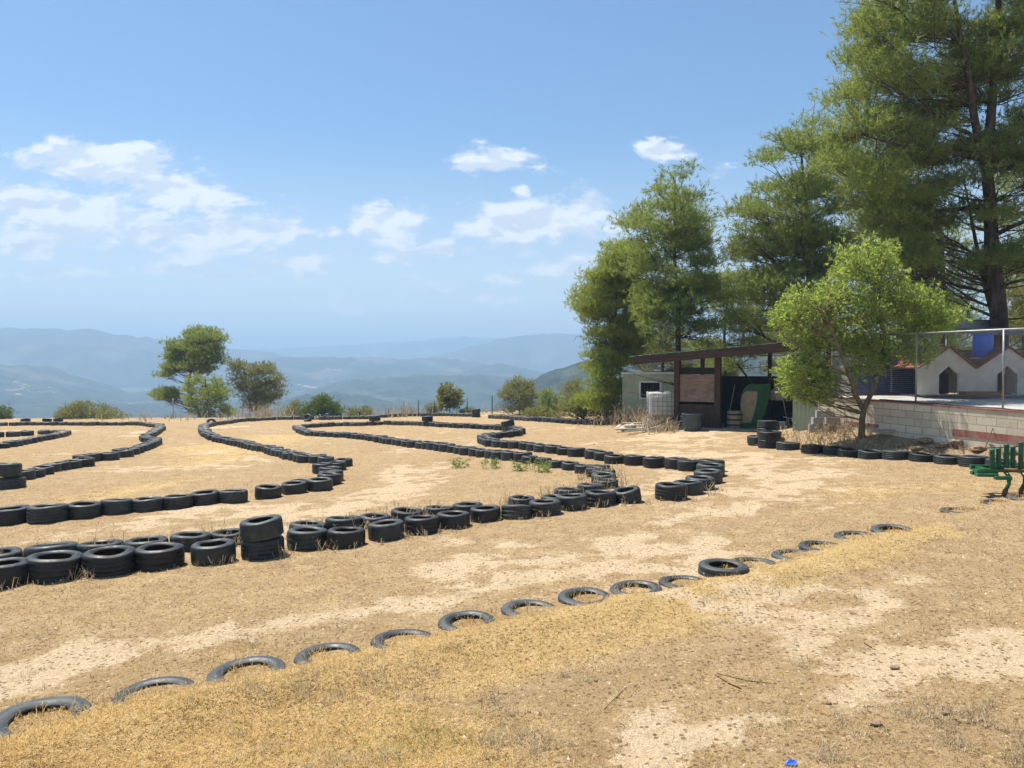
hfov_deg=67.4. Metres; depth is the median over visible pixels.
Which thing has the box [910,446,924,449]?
soil clod
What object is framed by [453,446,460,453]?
tyre
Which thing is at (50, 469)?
tyre
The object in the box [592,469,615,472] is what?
tyre
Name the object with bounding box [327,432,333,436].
tyre
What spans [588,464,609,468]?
tyre
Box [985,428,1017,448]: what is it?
stick
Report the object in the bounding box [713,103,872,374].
pine tree
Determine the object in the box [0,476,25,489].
tyre
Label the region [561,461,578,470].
tyre
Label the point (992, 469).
bench
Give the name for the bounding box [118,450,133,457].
tyre
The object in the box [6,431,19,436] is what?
tyre
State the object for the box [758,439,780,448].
tyre
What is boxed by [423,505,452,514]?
tyre
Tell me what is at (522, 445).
tyre
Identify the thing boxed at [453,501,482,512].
tyre
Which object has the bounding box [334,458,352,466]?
tyre
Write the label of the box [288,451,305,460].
tyre
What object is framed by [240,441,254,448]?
tyre
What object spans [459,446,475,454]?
tyre
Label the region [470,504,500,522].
tyre
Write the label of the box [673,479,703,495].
tyre
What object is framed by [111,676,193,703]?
tyre
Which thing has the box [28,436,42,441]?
tyre
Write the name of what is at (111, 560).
tyre
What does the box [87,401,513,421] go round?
dead thistles
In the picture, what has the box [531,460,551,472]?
green weed
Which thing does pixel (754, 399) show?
plastic slide
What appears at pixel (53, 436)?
tyre
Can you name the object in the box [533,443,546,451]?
tyre
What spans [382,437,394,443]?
tyre
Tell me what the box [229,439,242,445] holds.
tyre
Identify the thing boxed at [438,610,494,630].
tyre
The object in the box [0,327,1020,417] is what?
hills
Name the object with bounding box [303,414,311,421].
tyre
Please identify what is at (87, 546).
tyre
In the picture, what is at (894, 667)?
stone
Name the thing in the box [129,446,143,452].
tyre
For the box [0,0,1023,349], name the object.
sky
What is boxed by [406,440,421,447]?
tyre
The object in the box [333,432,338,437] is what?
tyre
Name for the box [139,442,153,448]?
tyre
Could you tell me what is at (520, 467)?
green weed
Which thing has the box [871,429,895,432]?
plank
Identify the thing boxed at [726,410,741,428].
feed barrel
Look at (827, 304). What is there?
leafy tree
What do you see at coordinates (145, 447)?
tyre
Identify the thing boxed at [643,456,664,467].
tyre
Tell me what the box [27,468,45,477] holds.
tyre
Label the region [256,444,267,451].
tyre
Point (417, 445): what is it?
tyre
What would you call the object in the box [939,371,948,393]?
doorway
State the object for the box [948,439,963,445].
soil clod
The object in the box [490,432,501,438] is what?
tyre
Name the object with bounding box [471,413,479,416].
tyre
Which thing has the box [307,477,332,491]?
tyre
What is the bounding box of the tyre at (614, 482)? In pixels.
[593,478,618,488]
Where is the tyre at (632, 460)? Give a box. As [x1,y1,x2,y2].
[624,454,645,465]
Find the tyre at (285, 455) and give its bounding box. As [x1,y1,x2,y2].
[282,451,291,459]
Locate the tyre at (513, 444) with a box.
[508,440,521,448]
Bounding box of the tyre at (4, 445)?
[0,443,10,448]
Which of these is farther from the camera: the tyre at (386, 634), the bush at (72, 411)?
the bush at (72, 411)
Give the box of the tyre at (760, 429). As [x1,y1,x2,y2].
[757,427,777,434]
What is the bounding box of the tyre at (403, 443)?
[401,439,408,446]
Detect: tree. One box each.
[146,322,231,417]
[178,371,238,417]
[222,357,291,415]
[435,381,465,412]
[563,233,662,423]
[601,157,734,395]
[635,323,705,374]
[681,263,786,375]
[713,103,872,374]
[749,279,886,376]
[762,229,979,438]
[796,0,1023,393]
[832,170,987,353]
[880,290,989,393]
[954,120,1023,348]
[1006,276,1023,351]
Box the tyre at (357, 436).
[355,433,365,438]
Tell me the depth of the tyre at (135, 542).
11.51 m
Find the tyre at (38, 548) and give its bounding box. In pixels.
[23,541,77,556]
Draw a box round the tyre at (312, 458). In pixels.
[308,454,326,463]
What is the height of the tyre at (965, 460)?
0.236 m
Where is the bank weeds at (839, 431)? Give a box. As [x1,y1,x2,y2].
[780,417,1002,455]
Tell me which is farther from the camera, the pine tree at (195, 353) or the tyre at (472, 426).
the pine tree at (195, 353)
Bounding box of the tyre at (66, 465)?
[52,461,71,470]
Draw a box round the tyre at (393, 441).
[391,438,402,444]
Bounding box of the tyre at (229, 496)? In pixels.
[219,489,247,503]
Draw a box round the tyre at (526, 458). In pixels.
[521,455,537,463]
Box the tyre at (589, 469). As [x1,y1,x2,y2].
[586,467,605,477]
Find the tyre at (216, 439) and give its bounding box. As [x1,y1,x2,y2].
[215,436,223,442]
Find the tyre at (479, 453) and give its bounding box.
[475,449,485,457]
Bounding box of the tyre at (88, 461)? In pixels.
[75,457,94,466]
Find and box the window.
[639,381,660,398]
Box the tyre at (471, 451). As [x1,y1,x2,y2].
[468,447,484,456]
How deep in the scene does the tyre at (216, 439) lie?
35.33 m
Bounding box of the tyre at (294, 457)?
[293,453,309,461]
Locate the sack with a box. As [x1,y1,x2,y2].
[769,386,787,400]
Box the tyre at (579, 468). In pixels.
[574,464,591,473]
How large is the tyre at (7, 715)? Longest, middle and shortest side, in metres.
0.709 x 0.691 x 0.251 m
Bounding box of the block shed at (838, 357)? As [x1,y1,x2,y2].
[828,354,903,395]
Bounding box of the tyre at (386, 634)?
[370,629,430,648]
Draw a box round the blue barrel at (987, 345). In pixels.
[970,334,993,358]
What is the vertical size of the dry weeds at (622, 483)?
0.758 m
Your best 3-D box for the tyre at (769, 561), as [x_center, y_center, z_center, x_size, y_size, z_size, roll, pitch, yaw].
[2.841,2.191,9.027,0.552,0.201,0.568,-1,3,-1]
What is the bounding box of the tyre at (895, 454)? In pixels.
[881,450,909,459]
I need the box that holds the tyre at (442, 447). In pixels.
[439,443,455,451]
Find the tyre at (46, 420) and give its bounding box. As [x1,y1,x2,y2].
[42,418,51,421]
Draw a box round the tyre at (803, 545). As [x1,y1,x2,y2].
[798,540,837,550]
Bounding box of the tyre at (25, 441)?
[17,439,28,444]
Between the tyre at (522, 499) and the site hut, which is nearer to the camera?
the tyre at (522, 499)
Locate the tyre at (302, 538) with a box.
[287,526,327,550]
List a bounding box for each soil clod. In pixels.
[894,443,904,446]
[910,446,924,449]
[916,437,932,442]
[935,442,948,446]
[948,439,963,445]
[970,445,986,450]
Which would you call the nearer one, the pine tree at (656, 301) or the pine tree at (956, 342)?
the pine tree at (656, 301)
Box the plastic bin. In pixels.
[680,413,702,431]
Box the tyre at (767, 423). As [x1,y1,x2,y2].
[757,420,777,427]
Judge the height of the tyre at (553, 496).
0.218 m
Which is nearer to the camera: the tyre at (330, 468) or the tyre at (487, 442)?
the tyre at (330, 468)
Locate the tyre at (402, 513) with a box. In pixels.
[391,507,422,521]
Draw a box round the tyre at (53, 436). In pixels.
[43,434,55,438]
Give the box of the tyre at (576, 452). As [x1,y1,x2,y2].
[567,447,584,456]
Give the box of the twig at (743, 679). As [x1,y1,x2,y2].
[717,673,771,683]
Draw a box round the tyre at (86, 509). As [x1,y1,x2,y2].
[68,500,101,519]
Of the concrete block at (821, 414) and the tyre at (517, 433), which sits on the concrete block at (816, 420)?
the concrete block at (821, 414)
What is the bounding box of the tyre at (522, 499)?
[508,494,533,504]
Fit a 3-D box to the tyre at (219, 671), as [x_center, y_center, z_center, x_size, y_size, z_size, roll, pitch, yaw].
[-2.175,2.452,6.318,0.641,0.217,0.623,-4,3,-41]
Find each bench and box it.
[764,400,792,419]
[969,442,1023,496]
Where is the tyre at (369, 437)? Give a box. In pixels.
[367,435,376,440]
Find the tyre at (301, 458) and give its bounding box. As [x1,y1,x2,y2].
[296,454,312,462]
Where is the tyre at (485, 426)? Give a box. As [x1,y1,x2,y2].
[482,424,492,429]
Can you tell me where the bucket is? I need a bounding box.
[778,421,786,428]
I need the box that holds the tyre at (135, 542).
[123,535,168,547]
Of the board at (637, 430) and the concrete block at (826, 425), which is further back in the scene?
the board at (637, 430)
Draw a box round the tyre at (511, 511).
[501,504,531,518]
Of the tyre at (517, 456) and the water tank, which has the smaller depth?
the tyre at (517, 456)
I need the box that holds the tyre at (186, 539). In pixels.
[170,531,211,551]
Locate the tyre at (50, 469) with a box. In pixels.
[32,465,54,474]
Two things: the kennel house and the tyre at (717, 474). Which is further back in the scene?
the kennel house
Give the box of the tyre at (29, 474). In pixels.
[21,469,35,479]
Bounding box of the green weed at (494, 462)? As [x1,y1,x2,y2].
[481,458,500,468]
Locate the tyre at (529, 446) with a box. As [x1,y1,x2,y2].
[526,443,542,450]
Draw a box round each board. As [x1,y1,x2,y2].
[614,427,645,429]
[621,422,644,423]
[624,429,657,431]
[648,417,673,427]
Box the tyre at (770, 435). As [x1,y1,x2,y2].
[758,430,781,439]
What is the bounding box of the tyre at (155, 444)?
[142,441,156,447]
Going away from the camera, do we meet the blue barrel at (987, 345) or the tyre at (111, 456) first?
the blue barrel at (987, 345)
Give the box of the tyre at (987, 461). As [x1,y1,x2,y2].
[985,458,1016,464]
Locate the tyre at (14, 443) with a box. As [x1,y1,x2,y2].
[2,441,17,446]
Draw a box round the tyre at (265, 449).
[263,446,271,453]
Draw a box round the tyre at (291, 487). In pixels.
[281,480,306,494]
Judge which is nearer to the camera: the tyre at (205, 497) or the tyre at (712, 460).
the tyre at (205, 497)
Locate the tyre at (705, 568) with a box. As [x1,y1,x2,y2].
[698,558,748,576]
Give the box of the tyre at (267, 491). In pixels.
[255,484,281,499]
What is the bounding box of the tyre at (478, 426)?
[476,424,483,428]
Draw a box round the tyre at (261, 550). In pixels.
[241,535,284,559]
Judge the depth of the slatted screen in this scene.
24.48 m
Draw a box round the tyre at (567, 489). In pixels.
[554,487,581,493]
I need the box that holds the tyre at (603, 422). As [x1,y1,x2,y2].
[601,419,612,424]
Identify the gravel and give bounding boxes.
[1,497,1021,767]
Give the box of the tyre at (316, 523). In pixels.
[289,520,325,528]
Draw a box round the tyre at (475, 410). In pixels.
[472,408,479,412]
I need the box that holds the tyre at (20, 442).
[8,440,22,445]
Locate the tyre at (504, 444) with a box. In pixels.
[500,440,511,448]
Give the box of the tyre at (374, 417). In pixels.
[369,415,380,420]
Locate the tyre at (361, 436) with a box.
[360,434,372,439]
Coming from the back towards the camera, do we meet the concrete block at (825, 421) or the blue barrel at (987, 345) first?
the blue barrel at (987, 345)
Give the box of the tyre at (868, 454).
[857,449,881,459]
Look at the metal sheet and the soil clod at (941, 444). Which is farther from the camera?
the metal sheet
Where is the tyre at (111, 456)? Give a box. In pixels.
[102,451,119,460]
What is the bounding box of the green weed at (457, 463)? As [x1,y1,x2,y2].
[448,455,471,467]
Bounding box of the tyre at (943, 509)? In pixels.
[939,507,971,512]
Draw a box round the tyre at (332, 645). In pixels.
[294,642,359,664]
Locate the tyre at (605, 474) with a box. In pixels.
[591,472,615,482]
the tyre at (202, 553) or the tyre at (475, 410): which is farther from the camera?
the tyre at (475, 410)
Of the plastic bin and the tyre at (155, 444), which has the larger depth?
the tyre at (155, 444)
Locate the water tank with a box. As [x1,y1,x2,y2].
[646,391,673,419]
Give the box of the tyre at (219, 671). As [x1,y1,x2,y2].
[206,656,285,682]
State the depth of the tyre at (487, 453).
23.52 m
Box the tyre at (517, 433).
[508,430,521,436]
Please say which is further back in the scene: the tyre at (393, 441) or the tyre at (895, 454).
the tyre at (393, 441)
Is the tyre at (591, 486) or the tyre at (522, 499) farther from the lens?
the tyre at (591, 486)
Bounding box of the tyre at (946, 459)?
[933,454,960,464]
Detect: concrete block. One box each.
[808,424,821,430]
[811,417,822,423]
[815,411,832,417]
[822,424,839,430]
[823,417,839,423]
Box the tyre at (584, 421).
[582,419,588,424]
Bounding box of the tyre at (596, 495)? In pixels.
[584,489,615,506]
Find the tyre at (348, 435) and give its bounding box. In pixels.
[346,432,357,438]
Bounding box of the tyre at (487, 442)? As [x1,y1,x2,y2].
[484,438,499,446]
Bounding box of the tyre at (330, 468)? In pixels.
[319,466,340,471]
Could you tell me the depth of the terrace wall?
20.06 m
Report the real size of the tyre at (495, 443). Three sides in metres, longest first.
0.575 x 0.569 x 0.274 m
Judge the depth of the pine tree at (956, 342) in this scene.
40.46 m
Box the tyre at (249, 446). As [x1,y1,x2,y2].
[247,443,260,449]
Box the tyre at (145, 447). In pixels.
[133,445,147,451]
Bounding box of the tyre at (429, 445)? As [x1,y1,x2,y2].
[426,442,433,449]
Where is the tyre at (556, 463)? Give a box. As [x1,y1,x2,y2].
[548,460,563,467]
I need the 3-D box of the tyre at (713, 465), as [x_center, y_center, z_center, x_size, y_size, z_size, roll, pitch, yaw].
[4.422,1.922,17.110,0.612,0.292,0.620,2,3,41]
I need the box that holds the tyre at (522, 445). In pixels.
[518,441,534,449]
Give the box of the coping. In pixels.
[879,399,1023,410]
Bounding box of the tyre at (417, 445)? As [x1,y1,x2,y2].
[415,441,421,448]
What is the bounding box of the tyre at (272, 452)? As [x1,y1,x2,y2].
[270,448,282,455]
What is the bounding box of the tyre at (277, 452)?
[275,449,290,456]
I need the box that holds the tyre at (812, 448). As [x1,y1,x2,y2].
[801,444,823,453]
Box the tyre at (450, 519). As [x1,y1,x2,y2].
[437,510,469,529]
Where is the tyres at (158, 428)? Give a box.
[0,412,545,439]
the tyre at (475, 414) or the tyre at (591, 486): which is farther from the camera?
the tyre at (475, 414)
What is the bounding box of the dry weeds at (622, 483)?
[0,461,729,591]
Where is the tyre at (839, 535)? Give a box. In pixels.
[834,530,870,538]
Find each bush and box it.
[0,403,17,418]
[53,398,131,418]
[275,398,304,416]
[294,392,345,418]
[344,402,373,415]
[424,399,441,412]
[458,406,473,412]
[496,374,540,414]
[515,405,567,417]
[533,386,562,413]
[549,373,614,418]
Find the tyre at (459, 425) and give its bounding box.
[457,423,462,428]
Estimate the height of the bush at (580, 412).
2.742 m
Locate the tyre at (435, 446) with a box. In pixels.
[433,442,447,450]
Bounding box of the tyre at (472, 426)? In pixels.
[469,423,476,428]
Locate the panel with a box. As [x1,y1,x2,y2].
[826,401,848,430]
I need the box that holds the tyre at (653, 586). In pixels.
[610,580,661,594]
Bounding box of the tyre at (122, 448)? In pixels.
[111,447,128,450]
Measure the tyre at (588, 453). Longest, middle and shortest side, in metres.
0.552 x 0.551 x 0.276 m
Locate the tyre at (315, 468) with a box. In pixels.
[312,462,332,473]
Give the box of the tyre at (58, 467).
[41,463,61,471]
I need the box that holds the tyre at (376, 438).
[374,435,387,442]
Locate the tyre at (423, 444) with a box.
[421,441,435,448]
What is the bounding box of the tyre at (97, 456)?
[85,452,102,461]
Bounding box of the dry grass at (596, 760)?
[0,426,1023,767]
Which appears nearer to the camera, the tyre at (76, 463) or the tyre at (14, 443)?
the tyre at (76, 463)
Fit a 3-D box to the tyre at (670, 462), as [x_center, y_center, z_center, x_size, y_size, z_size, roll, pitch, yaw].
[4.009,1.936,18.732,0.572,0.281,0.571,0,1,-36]
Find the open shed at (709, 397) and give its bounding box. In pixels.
[628,339,856,430]
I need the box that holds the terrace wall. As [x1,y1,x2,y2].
[818,393,1023,454]
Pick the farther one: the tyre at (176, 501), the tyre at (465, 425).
the tyre at (465, 425)
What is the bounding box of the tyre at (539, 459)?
[535,457,551,465]
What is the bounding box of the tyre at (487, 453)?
[484,449,495,458]
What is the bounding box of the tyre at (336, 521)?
[325,515,361,529]
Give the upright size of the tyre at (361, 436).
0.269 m
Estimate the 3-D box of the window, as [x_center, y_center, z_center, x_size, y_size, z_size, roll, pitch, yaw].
[6.665,0.296,37.049,1.060,0.880,0.069,0,1,10]
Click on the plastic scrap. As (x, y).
(789, 762)
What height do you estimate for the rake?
1.623 m
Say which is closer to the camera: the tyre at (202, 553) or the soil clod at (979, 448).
the tyre at (202, 553)
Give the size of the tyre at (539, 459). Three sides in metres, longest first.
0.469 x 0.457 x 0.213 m
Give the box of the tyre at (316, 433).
[313,431,324,435]
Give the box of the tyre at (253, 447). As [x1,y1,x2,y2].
[251,444,259,450]
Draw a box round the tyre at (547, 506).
[529,499,560,516]
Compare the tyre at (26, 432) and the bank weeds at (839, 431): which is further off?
the tyre at (26, 432)
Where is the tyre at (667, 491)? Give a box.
[655,482,687,500]
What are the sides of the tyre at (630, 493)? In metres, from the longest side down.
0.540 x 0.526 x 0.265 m
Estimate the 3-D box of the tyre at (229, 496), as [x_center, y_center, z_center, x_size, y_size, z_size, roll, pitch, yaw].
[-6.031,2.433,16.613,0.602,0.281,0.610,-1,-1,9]
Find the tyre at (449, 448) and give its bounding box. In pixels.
[447,445,461,452]
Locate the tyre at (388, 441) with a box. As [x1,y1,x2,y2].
[385,438,391,444]
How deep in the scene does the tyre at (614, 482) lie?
15.93 m
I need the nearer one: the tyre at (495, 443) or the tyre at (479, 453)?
the tyre at (479, 453)
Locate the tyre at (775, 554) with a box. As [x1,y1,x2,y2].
[771,549,807,558]
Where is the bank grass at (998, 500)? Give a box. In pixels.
[6,493,1023,731]
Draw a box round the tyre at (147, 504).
[132,496,163,512]
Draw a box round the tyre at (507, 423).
[501,419,514,427]
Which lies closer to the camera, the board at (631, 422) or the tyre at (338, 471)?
the tyre at (338, 471)
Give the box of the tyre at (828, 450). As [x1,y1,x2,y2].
[823,446,844,454]
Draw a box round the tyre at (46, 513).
[26,503,68,523]
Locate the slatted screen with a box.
[853,362,914,395]
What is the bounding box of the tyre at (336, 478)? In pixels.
[317,472,341,484]
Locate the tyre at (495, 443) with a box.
[491,440,502,447]
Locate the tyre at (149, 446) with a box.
[136,444,150,449]
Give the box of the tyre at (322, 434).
[319,432,326,436]
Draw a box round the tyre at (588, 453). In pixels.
[584,449,600,458]
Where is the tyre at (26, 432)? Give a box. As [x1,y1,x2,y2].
[20,430,33,435]
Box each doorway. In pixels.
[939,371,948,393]
[997,371,1005,393]
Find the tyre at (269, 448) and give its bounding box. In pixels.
[267,446,283,454]
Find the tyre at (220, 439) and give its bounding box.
[219,436,231,442]
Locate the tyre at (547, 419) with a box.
[545,417,554,421]
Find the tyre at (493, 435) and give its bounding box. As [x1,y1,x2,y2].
[481,433,495,437]
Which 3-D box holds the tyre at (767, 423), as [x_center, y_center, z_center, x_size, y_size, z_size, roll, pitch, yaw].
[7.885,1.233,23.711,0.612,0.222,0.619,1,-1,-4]
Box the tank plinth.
[647,418,673,424]
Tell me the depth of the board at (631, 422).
33.27 m
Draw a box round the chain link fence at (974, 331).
[831,328,1023,407]
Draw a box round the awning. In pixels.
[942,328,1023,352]
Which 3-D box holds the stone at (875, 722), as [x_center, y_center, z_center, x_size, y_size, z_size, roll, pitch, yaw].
[2.303,2.143,4.865,0.089,0.025,0.057,0,1,0]
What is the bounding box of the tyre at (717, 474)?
[694,468,722,483]
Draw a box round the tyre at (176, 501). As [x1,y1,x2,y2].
[163,494,192,509]
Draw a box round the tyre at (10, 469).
[0,463,21,476]
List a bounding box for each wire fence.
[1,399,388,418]
[418,398,467,415]
[492,395,600,419]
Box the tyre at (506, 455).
[501,450,517,460]
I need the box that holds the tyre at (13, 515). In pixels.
[0,505,29,525]
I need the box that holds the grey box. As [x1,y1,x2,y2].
[953,320,989,328]
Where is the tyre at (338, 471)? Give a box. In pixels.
[319,470,343,480]
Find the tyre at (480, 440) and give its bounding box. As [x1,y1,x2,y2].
[479,437,493,443]
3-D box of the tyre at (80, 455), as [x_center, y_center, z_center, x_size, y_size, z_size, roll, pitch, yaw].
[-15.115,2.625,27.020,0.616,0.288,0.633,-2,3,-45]
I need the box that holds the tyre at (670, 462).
[664,457,687,469]
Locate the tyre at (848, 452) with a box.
[837,447,858,457]
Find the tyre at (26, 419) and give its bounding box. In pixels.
[20,418,30,421]
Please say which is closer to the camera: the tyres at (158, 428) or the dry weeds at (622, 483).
the dry weeds at (622, 483)
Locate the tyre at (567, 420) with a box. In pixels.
[565,418,571,423]
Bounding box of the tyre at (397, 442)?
[395,439,409,445]
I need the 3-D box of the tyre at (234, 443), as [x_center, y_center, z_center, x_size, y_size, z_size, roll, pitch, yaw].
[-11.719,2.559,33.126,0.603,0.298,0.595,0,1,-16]
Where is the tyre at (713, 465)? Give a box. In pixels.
[696,462,724,475]
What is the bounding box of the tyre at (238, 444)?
[237,440,250,447]
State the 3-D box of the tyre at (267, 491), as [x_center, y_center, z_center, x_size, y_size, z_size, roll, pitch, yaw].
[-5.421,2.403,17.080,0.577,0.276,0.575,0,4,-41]
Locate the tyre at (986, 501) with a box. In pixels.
[980,499,1006,503]
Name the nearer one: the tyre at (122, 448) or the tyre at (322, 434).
the tyre at (122, 448)
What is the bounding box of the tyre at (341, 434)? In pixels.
[338,432,350,437]
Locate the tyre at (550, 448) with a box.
[544,444,561,453]
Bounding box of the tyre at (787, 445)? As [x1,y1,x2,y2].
[776,441,799,450]
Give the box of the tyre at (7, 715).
[0,696,91,736]
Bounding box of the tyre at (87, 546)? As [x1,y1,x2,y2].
[76,539,123,552]
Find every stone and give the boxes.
[621,423,635,430]
[868,720,882,725]
[890,665,899,668]
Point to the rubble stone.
(631, 425)
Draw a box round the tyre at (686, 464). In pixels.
[677,459,698,471]
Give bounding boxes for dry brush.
[578,400,700,433]
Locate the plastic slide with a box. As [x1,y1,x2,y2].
[740,384,769,427]
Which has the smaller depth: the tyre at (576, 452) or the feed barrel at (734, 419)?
the tyre at (576, 452)
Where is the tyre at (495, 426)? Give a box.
[493,424,500,429]
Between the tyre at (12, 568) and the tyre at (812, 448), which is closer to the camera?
the tyre at (12, 568)
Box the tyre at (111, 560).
[82,545,135,577]
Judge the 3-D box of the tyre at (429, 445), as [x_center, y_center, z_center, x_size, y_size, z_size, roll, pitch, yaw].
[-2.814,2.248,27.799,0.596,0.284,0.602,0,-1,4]
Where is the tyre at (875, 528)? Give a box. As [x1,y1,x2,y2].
[870,524,912,532]
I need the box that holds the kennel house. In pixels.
[891,346,1023,394]
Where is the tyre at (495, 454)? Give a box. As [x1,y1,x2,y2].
[491,449,504,459]
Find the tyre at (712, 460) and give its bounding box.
[698,459,724,464]
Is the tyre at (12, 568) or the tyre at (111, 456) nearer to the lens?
the tyre at (12, 568)
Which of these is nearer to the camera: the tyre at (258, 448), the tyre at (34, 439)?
the tyre at (258, 448)
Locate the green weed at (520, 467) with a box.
[510,458,536,470]
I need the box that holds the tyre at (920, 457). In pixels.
[908,452,935,461]
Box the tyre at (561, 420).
[559,418,565,423]
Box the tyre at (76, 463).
[63,459,81,468]
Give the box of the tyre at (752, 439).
[747,435,757,444]
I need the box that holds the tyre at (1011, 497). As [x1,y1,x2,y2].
[1006,494,1023,500]
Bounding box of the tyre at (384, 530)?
[368,519,404,541]
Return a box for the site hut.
[621,372,692,419]
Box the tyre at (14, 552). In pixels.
[0,546,22,558]
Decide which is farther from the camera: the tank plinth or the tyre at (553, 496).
the tank plinth
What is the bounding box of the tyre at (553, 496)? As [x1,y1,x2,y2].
[541,494,557,498]
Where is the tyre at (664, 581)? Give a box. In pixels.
[658,575,701,587]
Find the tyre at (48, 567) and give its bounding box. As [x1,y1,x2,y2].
[25,550,82,583]
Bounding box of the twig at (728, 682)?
[714,674,741,688]
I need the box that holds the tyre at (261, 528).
[239,514,283,541]
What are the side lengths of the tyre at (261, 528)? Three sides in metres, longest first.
0.591 x 0.589 x 0.272 m
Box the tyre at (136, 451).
[129,448,139,454]
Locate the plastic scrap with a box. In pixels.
[785,759,796,764]
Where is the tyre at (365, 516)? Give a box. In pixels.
[360,513,390,528]
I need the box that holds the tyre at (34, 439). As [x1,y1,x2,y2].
[30,437,37,442]
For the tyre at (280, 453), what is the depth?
26.87 m
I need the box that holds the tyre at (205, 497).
[191,489,218,505]
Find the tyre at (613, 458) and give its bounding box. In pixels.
[604,454,623,463]
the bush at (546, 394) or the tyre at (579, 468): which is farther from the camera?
the bush at (546, 394)
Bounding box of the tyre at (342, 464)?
[330,461,345,469]
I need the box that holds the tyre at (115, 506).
[100,498,132,514]
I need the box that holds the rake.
[780,385,791,427]
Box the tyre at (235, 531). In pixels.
[211,528,241,544]
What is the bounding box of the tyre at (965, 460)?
[958,455,988,466]
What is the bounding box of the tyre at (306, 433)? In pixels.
[304,431,309,435]
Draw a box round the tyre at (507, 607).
[501,599,554,615]
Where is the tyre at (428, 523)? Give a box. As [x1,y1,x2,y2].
[404,515,438,534]
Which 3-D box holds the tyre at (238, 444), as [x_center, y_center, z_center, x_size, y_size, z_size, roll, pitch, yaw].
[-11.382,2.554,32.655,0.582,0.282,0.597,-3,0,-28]
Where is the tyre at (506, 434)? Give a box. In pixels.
[501,431,513,437]
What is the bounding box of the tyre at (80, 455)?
[72,454,91,458]
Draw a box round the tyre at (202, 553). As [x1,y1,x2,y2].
[190,538,235,565]
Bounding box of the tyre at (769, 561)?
[732,557,775,567]
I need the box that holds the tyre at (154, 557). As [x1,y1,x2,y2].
[135,542,184,571]
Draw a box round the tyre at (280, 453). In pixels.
[279,450,295,457]
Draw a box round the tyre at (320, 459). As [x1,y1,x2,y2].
[317,456,333,462]
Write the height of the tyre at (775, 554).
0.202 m
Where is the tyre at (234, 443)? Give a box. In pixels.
[233,440,243,446]
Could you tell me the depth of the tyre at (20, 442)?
34.69 m
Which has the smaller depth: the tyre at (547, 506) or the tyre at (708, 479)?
the tyre at (547, 506)
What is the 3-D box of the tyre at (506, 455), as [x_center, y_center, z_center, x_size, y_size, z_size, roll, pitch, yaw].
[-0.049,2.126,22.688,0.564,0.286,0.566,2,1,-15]
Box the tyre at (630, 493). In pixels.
[613,485,641,503]
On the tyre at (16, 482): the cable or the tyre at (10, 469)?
the tyre at (10, 469)
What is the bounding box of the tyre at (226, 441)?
[225,438,237,444]
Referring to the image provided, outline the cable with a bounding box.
[723,355,825,368]
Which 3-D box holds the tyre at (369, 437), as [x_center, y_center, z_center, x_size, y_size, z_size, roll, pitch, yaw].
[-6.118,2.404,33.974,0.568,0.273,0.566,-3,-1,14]
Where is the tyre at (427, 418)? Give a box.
[422,416,432,420]
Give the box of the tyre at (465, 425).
[463,423,473,427]
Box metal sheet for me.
[792,398,817,430]
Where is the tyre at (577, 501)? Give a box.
[556,493,586,510]
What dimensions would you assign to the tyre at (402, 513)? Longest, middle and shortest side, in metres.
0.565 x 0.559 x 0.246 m
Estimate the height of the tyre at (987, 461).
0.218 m
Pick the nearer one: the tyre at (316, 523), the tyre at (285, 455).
the tyre at (316, 523)
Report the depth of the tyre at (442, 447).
26.53 m
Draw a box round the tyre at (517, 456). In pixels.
[513,452,532,461]
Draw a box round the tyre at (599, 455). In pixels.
[594,450,613,460]
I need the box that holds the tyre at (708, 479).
[685,475,714,490]
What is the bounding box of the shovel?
[725,385,734,426]
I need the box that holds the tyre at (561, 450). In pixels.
[557,446,573,454]
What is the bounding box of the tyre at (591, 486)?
[577,483,604,492]
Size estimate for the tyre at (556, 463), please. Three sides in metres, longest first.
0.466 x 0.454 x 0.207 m
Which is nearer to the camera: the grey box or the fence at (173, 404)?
the grey box
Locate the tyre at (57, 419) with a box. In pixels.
[53,418,62,421]
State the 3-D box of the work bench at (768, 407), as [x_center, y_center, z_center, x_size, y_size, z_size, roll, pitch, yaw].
[10.510,1.149,29.933,1.300,1.045,0.600,1,2,32]
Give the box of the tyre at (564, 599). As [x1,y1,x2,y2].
[558,587,609,605]
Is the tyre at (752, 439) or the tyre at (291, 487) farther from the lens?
the tyre at (752, 439)
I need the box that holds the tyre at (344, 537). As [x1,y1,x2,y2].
[327,527,364,549]
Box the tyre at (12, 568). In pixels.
[0,557,27,589]

